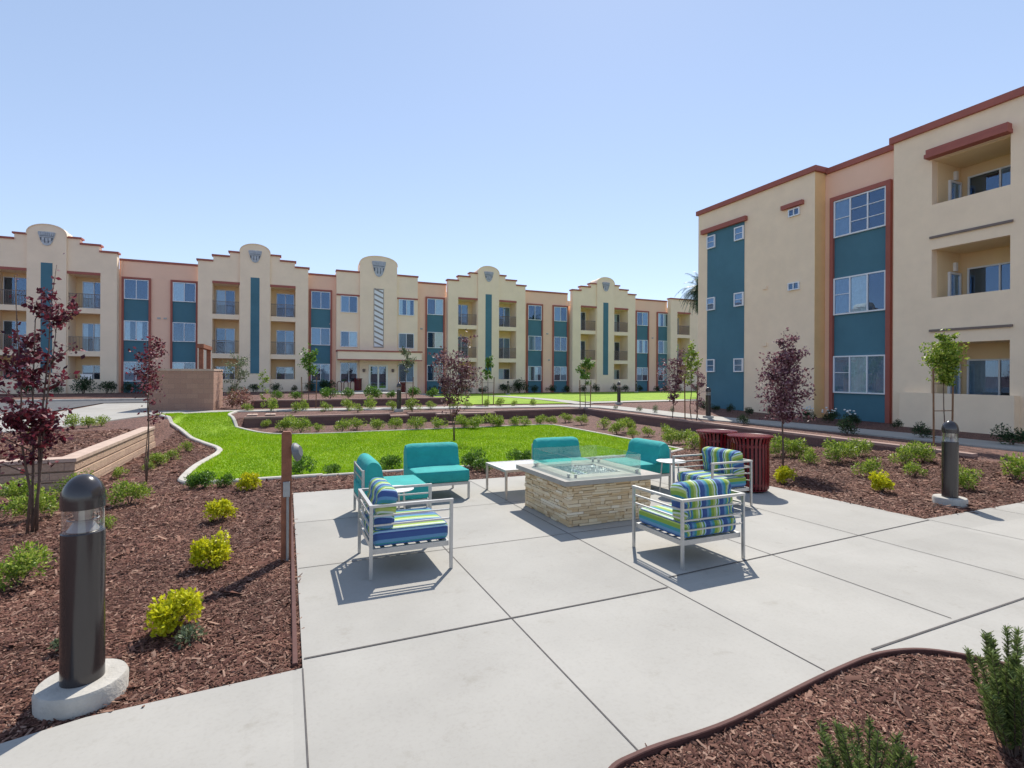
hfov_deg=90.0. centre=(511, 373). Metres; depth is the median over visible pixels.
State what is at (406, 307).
window
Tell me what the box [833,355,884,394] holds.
window
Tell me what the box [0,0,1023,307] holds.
sky
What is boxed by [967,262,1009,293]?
balcony door
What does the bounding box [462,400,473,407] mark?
shrub
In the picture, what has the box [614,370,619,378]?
balcony door
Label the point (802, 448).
shrub
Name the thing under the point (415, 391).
shrub
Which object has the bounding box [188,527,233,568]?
yellow bush
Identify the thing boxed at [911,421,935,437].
shrub
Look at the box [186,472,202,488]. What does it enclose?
shrub
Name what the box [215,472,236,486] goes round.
shrub
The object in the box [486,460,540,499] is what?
coffee table
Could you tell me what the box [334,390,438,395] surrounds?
entrance paving
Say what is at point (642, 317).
window
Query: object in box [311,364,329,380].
window
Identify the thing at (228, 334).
balcony door
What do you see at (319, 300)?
window
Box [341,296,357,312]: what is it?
window
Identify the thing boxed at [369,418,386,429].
shrub
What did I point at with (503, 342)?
balcony door
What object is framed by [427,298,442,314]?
window
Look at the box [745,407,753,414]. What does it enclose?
shrub
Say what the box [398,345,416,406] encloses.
staked tree
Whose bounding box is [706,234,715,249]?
window
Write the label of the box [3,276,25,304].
balcony door
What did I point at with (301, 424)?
shrub
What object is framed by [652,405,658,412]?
tuft
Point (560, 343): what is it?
window
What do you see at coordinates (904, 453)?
shrub
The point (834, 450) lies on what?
shrub
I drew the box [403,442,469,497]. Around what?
lounge seat
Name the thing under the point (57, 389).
shrub
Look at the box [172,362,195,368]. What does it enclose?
window
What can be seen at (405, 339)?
window
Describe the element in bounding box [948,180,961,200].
side door
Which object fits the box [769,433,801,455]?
shrub
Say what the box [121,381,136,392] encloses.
shrub
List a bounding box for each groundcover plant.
[47,638,58,650]
[173,621,207,649]
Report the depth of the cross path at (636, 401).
29.18 m
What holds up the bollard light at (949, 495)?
on the ground at (162, 429)
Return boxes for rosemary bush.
[813,713,917,767]
[962,623,1023,761]
[1006,646,1023,703]
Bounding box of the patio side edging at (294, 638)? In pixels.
[291,515,297,666]
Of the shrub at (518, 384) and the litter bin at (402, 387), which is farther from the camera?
the shrub at (518, 384)
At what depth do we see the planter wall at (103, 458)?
9.31 m
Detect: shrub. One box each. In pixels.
[0,477,45,500]
[0,486,59,518]
[0,540,56,591]
[16,382,34,393]
[50,386,63,393]
[52,468,93,495]
[69,376,96,393]
[97,381,117,393]
[97,514,116,527]
[106,477,155,505]
[112,466,129,477]
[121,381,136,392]
[136,382,146,392]
[141,461,154,469]
[146,452,168,466]
[164,449,180,459]
[177,440,193,451]
[183,470,217,488]
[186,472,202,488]
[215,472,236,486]
[242,403,253,410]
[248,384,257,391]
[260,397,277,410]
[260,419,271,427]
[270,382,282,390]
[270,390,283,399]
[275,414,294,430]
[288,391,302,398]
[289,416,312,432]
[291,401,301,411]
[292,455,317,474]
[300,399,308,409]
[304,380,315,391]
[313,423,324,431]
[318,379,336,388]
[318,401,332,411]
[319,387,339,398]
[321,463,340,473]
[333,417,353,431]
[340,386,354,398]
[341,398,354,410]
[350,416,368,428]
[353,403,362,411]
[362,395,376,408]
[363,384,383,397]
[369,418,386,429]
[379,454,402,469]
[385,390,395,397]
[386,400,396,410]
[387,417,402,429]
[403,397,422,411]
[404,416,426,429]
[407,386,420,396]
[426,387,438,396]
[426,401,436,408]
[431,416,449,427]
[454,414,469,426]
[459,447,486,468]
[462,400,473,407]
[464,414,484,427]
[471,458,492,471]
[483,412,504,425]
[494,418,503,425]
[495,398,504,405]
[499,384,510,392]
[505,448,524,460]
[508,416,520,424]
[511,379,529,392]
[517,449,531,459]
[519,416,531,425]
[529,398,536,404]
[530,385,538,392]
[533,414,547,423]
[545,415,557,423]
[546,384,556,392]
[558,413,573,421]
[562,385,570,392]
[573,414,588,424]
[591,384,598,391]
[597,417,610,428]
[608,418,626,433]
[610,383,616,391]
[621,385,629,391]
[622,417,636,429]
[626,427,640,437]
[641,425,655,434]
[659,423,676,436]
[661,427,678,444]
[672,428,697,443]
[681,431,698,448]
[698,401,705,408]
[711,404,719,410]
[726,404,735,411]
[736,413,750,424]
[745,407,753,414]
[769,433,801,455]
[784,437,812,457]
[798,446,820,463]
[821,436,859,461]
[836,416,859,434]
[842,437,874,456]
[850,457,886,475]
[851,418,861,424]
[887,444,917,464]
[890,419,903,427]
[901,460,927,476]
[905,440,936,461]
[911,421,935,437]
[959,465,982,489]
[989,422,1023,444]
[999,452,1023,479]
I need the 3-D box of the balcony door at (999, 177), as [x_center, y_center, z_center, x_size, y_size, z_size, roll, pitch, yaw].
[15.346,-5.430,16.083,0.076,2.100,1.680,0,0,-24]
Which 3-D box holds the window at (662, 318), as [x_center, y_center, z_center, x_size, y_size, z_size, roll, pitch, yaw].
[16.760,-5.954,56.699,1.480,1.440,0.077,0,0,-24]
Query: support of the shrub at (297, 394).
on the ground at (162, 429)
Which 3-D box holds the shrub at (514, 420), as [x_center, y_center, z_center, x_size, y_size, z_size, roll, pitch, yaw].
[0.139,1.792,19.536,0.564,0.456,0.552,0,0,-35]
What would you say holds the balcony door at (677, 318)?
in the apartment building at (261, 307)
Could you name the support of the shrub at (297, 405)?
on the ground at (162, 429)
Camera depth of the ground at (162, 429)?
12.99 m
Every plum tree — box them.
[0,253,85,534]
[126,336,167,484]
[428,329,483,440]
[657,348,689,417]
[691,367,706,420]
[754,327,816,466]
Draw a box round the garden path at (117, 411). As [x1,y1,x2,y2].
[0,403,1023,451]
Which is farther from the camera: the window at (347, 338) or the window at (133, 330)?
the window at (347, 338)
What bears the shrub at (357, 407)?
on the ground at (162, 429)
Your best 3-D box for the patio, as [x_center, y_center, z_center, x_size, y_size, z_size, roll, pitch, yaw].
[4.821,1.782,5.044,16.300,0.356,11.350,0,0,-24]
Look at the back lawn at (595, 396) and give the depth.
36.59 m
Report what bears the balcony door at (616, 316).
in the apartment building at (261, 307)
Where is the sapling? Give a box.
[258,369,269,400]
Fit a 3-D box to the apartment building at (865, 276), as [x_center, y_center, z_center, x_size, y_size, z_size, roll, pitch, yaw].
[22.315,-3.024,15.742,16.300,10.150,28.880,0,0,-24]
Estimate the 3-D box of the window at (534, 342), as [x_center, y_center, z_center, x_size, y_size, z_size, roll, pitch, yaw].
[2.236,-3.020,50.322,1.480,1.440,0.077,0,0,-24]
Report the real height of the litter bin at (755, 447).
0.851 m
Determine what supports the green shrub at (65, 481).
on the ground at (162, 429)
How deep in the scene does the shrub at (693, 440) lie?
13.42 m
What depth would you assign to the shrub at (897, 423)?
16.12 m
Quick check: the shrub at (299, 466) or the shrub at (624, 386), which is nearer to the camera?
the shrub at (299, 466)
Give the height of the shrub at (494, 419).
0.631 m
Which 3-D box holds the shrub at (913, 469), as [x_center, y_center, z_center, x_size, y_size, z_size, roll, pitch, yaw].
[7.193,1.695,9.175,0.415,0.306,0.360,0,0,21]
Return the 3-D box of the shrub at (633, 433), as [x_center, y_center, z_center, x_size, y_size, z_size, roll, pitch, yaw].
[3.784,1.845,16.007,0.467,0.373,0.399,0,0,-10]
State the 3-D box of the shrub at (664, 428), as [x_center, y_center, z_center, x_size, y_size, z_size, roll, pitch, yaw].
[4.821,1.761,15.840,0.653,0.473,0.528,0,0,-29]
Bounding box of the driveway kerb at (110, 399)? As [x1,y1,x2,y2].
[15,398,144,401]
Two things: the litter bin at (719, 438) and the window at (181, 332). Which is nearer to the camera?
the litter bin at (719, 438)
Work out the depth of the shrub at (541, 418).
20.11 m
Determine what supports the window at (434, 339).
in the apartment building at (261, 307)
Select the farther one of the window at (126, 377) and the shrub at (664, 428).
the window at (126, 377)
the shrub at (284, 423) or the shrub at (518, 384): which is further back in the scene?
the shrub at (518, 384)
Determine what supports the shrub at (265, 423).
on the ground at (162, 429)
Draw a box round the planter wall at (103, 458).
[0,426,154,493]
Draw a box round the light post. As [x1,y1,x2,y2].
[281,431,302,562]
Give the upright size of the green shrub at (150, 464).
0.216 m
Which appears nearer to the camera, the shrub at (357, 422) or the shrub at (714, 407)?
the shrub at (357, 422)
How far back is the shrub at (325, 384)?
41.15 m
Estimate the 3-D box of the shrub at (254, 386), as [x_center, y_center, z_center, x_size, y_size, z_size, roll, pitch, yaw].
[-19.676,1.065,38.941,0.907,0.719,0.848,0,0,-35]
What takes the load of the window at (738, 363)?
in the apartment building at (865, 276)
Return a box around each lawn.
[172,412,670,479]
[433,391,696,403]
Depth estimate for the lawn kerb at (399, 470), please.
9.85 m
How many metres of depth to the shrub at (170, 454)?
11.56 m
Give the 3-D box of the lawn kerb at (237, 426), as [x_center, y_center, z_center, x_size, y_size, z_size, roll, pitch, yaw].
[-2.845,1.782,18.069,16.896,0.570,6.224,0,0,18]
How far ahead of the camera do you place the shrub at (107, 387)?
35.30 m
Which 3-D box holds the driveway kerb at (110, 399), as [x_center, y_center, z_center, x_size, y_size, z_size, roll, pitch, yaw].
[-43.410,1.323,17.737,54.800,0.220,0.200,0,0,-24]
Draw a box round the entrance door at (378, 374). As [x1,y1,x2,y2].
[368,365,387,389]
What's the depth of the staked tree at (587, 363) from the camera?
24.31 m
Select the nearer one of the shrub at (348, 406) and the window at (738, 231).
the shrub at (348, 406)
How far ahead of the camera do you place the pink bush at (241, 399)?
21.86 m
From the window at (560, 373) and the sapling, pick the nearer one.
the sapling
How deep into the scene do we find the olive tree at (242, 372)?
23.27 m
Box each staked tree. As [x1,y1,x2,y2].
[299,343,319,407]
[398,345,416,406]
[481,355,494,404]
[575,355,594,406]
[677,340,702,418]
[918,329,969,445]
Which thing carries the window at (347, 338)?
in the apartment building at (261, 307)
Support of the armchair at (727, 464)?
on the patio
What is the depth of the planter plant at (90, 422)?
14.07 m
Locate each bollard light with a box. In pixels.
[31,474,128,723]
[394,383,403,411]
[615,382,622,403]
[703,387,713,417]
[932,421,968,507]
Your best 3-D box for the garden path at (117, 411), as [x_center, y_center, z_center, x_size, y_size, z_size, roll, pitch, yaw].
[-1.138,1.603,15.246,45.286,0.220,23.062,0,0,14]
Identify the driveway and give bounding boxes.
[0,400,146,412]
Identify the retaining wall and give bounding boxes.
[244,408,977,459]
[251,397,445,407]
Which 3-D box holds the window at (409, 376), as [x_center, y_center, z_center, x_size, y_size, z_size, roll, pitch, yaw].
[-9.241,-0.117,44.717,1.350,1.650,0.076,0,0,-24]
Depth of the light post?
4.79 m
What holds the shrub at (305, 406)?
on the ground at (162, 429)
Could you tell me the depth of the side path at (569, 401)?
31.08 m
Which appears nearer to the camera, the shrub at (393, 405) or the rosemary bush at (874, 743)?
the rosemary bush at (874, 743)
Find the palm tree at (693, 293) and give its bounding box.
[676,271,697,365]
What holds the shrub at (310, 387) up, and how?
on the ground at (162, 429)
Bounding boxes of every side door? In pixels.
[947,365,960,393]
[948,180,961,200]
[948,272,961,295]
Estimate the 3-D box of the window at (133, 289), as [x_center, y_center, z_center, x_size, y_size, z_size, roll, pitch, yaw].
[-27.367,-6.154,37.307,1.480,1.440,0.077,0,0,-24]
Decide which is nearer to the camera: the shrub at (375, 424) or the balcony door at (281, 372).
the shrub at (375, 424)
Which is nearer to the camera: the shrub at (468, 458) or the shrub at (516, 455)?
the shrub at (468, 458)
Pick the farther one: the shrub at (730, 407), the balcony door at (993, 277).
the shrub at (730, 407)
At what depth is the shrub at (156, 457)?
10.83 m
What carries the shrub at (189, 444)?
on the mulch chips
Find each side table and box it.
[392,485,413,509]
[656,459,685,491]
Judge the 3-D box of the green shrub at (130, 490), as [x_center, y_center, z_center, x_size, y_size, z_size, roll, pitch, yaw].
[-5.205,1.603,6.981,0.575,0.391,0.387,0,0,-40]
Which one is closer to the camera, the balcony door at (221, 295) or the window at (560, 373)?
the balcony door at (221, 295)
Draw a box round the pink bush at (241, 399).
[222,387,254,408]
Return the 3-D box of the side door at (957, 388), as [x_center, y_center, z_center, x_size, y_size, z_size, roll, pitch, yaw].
[14.550,0.641,16.845,0.660,1.950,0.070,0,0,-24]
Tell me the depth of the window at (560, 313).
51.45 m
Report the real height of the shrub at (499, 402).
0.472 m
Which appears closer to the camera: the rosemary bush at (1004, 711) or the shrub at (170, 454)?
the rosemary bush at (1004, 711)
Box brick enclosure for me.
[149,369,222,410]
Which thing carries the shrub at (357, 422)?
on the ground at (162, 429)
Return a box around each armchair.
[358,477,453,579]
[632,478,745,569]
[672,446,752,505]
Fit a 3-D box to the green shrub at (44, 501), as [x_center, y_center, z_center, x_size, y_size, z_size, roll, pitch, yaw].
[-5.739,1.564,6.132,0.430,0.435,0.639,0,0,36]
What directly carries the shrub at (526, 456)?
on the lawn at (176, 420)
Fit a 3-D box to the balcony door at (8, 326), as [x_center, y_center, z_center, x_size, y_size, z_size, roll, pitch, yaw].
[-34.182,-2.615,35.282,1.350,2.100,0.077,0,0,-24]
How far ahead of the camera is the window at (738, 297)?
23.32 m
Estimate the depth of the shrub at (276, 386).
39.43 m
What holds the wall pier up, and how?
on the ground at (162, 429)
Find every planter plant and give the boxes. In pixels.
[62,413,87,428]
[81,415,99,427]
[91,414,110,425]
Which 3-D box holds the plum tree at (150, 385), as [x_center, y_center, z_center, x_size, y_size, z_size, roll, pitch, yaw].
[-6.410,0.611,8.993,0.620,2.669,1.127,0,0,-35]
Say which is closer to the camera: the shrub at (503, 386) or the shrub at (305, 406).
the shrub at (305, 406)
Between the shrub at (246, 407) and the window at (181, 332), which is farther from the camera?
the window at (181, 332)
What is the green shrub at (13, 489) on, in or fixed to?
on the mulch chips
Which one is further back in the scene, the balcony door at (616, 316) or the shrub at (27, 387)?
the balcony door at (616, 316)
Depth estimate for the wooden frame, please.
23.10 m
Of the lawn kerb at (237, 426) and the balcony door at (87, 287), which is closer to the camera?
the lawn kerb at (237, 426)
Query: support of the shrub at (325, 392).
on the ground at (162, 429)
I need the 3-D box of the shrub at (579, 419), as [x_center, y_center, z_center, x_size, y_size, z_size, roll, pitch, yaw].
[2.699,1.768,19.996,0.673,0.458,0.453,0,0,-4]
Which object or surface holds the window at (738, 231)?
in the apartment building at (865, 276)
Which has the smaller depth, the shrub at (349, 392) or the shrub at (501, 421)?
the shrub at (501, 421)
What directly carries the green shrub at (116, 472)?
on the mulch chips
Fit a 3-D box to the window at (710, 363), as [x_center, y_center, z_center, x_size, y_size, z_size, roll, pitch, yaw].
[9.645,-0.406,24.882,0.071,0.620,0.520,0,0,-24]
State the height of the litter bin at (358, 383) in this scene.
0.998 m
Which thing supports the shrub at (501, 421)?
on the lawn at (176, 420)
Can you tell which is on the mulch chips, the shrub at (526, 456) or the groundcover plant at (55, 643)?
the groundcover plant at (55, 643)
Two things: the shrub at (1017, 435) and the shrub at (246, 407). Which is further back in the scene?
the shrub at (246, 407)
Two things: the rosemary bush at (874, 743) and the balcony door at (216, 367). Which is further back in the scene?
the balcony door at (216, 367)
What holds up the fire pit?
on the patio
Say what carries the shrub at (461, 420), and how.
on the ground at (162, 429)
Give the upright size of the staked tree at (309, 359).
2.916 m
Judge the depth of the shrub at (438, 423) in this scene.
18.22 m
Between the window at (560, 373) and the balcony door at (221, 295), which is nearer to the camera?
the balcony door at (221, 295)
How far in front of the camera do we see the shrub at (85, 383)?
34.45 m
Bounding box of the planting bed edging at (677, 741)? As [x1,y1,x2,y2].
[608,648,1023,767]
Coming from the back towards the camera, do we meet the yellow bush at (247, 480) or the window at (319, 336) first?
the window at (319, 336)
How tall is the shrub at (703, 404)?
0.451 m
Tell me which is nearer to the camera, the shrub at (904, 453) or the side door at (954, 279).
the shrub at (904, 453)
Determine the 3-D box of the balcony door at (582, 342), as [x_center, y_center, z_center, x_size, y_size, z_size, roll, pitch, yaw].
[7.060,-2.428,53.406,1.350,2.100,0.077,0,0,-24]
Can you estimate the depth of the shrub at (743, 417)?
17.18 m
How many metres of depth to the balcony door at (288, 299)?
42.08 m
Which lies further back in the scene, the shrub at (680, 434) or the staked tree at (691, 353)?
the staked tree at (691, 353)
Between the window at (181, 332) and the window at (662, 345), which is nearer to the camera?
the window at (181, 332)
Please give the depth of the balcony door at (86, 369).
36.99 m
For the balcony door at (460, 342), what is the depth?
48.24 m
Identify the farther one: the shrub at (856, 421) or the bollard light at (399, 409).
the bollard light at (399, 409)
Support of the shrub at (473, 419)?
on the ground at (162, 429)
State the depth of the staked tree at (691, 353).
19.31 m
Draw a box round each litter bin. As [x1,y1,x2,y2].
[354,378,362,389]
[398,382,404,392]
[696,429,737,469]
[727,433,773,491]
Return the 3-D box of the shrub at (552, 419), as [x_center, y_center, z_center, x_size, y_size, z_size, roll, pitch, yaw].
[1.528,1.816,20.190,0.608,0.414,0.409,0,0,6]
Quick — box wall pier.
[390,414,408,422]
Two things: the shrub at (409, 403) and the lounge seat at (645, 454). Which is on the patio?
the lounge seat at (645, 454)
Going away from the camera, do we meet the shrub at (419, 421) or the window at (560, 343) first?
the shrub at (419, 421)
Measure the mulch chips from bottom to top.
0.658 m
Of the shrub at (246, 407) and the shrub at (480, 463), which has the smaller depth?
the shrub at (480, 463)
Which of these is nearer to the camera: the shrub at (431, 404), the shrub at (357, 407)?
the shrub at (357, 407)
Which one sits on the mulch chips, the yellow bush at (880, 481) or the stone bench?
the yellow bush at (880, 481)
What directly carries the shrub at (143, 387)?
on the ground at (162, 429)
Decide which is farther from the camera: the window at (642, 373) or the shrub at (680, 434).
the window at (642, 373)
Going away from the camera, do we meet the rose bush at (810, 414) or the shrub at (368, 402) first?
the rose bush at (810, 414)
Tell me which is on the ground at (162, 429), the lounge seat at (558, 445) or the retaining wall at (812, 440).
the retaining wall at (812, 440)
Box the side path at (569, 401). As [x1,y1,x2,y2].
[498,396,589,403]
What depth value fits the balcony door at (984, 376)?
16.35 m
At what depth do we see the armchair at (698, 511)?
4.79 m
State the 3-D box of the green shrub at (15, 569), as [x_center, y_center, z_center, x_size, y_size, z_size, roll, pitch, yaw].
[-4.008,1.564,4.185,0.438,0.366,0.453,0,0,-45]
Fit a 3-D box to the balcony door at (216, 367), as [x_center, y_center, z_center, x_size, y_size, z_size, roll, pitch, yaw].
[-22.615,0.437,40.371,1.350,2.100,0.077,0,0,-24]
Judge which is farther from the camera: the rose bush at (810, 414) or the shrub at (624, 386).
the shrub at (624, 386)
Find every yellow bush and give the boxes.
[143,587,204,637]
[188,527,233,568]
[202,497,238,520]
[235,472,261,490]
[773,464,797,483]
[868,469,894,491]
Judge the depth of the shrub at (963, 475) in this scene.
8.10 m
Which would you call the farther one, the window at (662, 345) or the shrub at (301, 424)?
the window at (662, 345)
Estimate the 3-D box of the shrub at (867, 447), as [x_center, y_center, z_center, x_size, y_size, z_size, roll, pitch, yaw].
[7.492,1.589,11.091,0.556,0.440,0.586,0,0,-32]
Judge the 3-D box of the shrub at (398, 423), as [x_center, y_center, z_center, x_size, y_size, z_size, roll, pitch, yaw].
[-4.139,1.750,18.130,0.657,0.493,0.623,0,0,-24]
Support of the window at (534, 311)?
in the apartment building at (261, 307)
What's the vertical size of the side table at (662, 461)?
0.501 m
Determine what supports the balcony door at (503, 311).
in the apartment building at (261, 307)
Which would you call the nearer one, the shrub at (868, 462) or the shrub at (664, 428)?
the shrub at (868, 462)
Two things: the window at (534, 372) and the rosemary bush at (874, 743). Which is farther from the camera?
the window at (534, 372)
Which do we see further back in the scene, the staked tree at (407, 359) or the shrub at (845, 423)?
the staked tree at (407, 359)
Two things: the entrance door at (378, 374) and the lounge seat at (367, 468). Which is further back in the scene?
the entrance door at (378, 374)
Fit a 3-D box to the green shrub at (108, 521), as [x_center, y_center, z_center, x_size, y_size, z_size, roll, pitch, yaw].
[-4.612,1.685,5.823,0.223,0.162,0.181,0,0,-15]
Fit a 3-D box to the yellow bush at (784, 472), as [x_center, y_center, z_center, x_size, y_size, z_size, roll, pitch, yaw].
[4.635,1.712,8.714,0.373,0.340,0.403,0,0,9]
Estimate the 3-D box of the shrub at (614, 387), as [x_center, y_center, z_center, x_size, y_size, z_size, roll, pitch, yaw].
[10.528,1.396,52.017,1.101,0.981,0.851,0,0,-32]
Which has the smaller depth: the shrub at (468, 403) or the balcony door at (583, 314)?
the shrub at (468, 403)
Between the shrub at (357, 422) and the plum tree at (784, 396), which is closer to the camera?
the plum tree at (784, 396)
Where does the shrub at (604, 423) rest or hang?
on the ground at (162, 429)
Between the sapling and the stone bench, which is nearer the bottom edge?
the stone bench
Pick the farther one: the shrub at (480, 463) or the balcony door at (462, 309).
the balcony door at (462, 309)
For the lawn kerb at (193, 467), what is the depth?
11.22 m
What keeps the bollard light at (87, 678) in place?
on the ground at (162, 429)
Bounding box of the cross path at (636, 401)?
[589,399,688,402]
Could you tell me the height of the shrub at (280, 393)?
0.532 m
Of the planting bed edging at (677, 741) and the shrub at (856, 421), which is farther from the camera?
the shrub at (856, 421)
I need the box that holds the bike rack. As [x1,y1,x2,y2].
[337,381,354,390]
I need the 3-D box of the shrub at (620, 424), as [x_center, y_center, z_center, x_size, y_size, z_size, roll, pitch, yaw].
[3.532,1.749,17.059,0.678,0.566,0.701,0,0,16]
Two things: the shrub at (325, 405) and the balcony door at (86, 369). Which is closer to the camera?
the shrub at (325, 405)
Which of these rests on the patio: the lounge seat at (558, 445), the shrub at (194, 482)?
the lounge seat at (558, 445)
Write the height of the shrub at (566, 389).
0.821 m
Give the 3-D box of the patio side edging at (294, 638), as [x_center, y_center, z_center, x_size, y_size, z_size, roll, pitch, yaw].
[-2.304,1.789,5.354,0.035,0.205,5.150,0,0,-24]
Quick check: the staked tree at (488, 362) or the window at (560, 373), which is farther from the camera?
the window at (560, 373)
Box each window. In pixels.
[123,362,147,381]
[124,279,148,299]
[124,320,147,340]
[172,322,195,341]
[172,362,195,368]
[173,282,195,302]
[311,291,329,308]
[311,327,329,344]
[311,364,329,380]
[340,331,356,346]
[340,362,356,381]
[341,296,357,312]
[398,333,413,348]
[398,363,413,381]
[399,299,413,315]
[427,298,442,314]
[427,332,442,347]
[427,365,442,380]
[528,305,541,319]
[528,336,541,350]
[528,366,541,380]
[554,307,566,321]
[554,337,566,350]
[554,366,566,380]
[637,312,647,325]
[637,340,647,352]
[637,367,647,380]
[658,313,667,326]
[658,341,666,353]
[658,368,666,380]
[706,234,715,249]
[706,297,714,310]
[706,359,714,371]
[733,358,743,371]
[734,225,743,241]
[734,292,743,306]
[788,207,799,217]
[788,281,799,290]
[833,270,884,314]
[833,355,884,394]
[834,186,885,238]
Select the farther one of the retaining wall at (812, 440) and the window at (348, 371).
the window at (348, 371)
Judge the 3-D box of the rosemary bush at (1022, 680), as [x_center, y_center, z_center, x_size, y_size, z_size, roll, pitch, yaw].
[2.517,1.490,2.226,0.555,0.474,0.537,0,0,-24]
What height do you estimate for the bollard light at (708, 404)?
1.289 m
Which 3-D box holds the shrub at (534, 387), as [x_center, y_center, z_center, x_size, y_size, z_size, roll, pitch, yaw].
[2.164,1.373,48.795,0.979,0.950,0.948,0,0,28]
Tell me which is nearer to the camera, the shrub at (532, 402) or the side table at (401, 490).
the side table at (401, 490)
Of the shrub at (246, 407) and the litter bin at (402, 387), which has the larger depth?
the litter bin at (402, 387)
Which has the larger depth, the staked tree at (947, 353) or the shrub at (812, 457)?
the staked tree at (947, 353)
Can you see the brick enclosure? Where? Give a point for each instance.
(193, 389)
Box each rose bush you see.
[801,406,815,420]
[821,407,836,421]
[843,409,860,424]
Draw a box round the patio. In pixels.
[0,465,1023,767]
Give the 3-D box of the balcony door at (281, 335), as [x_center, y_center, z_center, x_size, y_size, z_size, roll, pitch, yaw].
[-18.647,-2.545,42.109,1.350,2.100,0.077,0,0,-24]
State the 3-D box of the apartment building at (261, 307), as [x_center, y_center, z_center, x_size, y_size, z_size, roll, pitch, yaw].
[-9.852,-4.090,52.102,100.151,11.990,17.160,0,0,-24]
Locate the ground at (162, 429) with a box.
[0,391,1023,767]
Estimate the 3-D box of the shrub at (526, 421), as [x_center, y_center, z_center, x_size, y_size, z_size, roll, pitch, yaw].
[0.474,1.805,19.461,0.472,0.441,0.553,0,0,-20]
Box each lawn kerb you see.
[159,414,322,483]
[228,411,683,452]
[323,454,625,477]
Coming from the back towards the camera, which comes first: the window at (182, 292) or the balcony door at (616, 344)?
the balcony door at (616, 344)
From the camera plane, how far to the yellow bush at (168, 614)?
3.37 m
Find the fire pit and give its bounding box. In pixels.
[516,445,660,526]
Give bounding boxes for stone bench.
[435,412,495,423]
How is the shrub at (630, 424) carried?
on the ground at (162, 429)
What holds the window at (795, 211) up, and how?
in the apartment building at (865, 276)
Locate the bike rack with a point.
(343, 385)
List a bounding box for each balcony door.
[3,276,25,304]
[3,320,25,349]
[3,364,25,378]
[82,281,99,308]
[82,323,99,350]
[82,365,99,378]
[215,328,234,353]
[215,366,234,378]
[216,290,234,314]
[276,293,293,316]
[276,330,293,354]
[276,367,293,378]
[458,304,467,324]
[458,336,467,357]
[499,307,509,326]
[499,338,509,358]
[499,369,509,378]
[581,312,585,328]
[581,341,584,359]
[614,314,619,331]
[614,342,619,359]
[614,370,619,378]
[677,318,678,334]
[967,165,1010,195]
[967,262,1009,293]
[967,358,1009,395]
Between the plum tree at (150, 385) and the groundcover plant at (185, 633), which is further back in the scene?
the plum tree at (150, 385)
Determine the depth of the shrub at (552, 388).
48.99 m
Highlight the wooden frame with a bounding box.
[197,344,211,368]
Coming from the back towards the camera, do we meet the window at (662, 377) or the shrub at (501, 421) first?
the window at (662, 377)
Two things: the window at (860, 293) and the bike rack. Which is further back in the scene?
the bike rack
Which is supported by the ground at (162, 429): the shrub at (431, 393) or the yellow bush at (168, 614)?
the shrub at (431, 393)
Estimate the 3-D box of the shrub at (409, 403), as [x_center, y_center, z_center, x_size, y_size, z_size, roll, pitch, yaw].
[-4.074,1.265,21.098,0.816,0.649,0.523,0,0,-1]
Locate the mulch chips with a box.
[0,428,1023,767]
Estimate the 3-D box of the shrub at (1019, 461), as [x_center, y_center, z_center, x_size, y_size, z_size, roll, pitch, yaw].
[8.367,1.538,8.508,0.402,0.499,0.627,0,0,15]
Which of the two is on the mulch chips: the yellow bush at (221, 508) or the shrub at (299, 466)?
the yellow bush at (221, 508)
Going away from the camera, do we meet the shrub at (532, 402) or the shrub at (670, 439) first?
the shrub at (670, 439)
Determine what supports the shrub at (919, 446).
on the mulch chips
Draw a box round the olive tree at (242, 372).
[221,351,249,406]
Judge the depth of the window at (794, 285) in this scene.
20.81 m
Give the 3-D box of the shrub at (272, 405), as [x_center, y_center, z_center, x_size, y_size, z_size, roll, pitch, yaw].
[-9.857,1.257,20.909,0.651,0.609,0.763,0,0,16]
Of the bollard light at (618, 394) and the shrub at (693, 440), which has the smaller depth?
the shrub at (693, 440)
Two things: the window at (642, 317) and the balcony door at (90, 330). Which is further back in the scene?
the window at (642, 317)
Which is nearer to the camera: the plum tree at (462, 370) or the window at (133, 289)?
the plum tree at (462, 370)
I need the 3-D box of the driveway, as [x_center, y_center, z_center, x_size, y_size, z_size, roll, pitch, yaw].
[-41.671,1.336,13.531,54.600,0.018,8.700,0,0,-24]
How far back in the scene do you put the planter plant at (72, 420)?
13.72 m
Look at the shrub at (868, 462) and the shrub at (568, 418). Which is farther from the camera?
the shrub at (568, 418)
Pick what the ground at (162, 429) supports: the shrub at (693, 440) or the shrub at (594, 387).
the shrub at (594, 387)
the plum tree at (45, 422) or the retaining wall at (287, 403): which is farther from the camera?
the retaining wall at (287, 403)
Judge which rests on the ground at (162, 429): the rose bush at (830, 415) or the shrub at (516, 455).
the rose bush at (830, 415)
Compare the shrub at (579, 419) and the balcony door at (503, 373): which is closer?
the shrub at (579, 419)
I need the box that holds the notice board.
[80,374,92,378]
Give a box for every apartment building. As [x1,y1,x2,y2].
[0,223,697,393]
[696,86,1023,434]
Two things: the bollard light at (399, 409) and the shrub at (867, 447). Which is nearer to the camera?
the shrub at (867, 447)
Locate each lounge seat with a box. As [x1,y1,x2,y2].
[353,453,428,524]
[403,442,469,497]
[532,437,589,462]
[602,438,670,488]

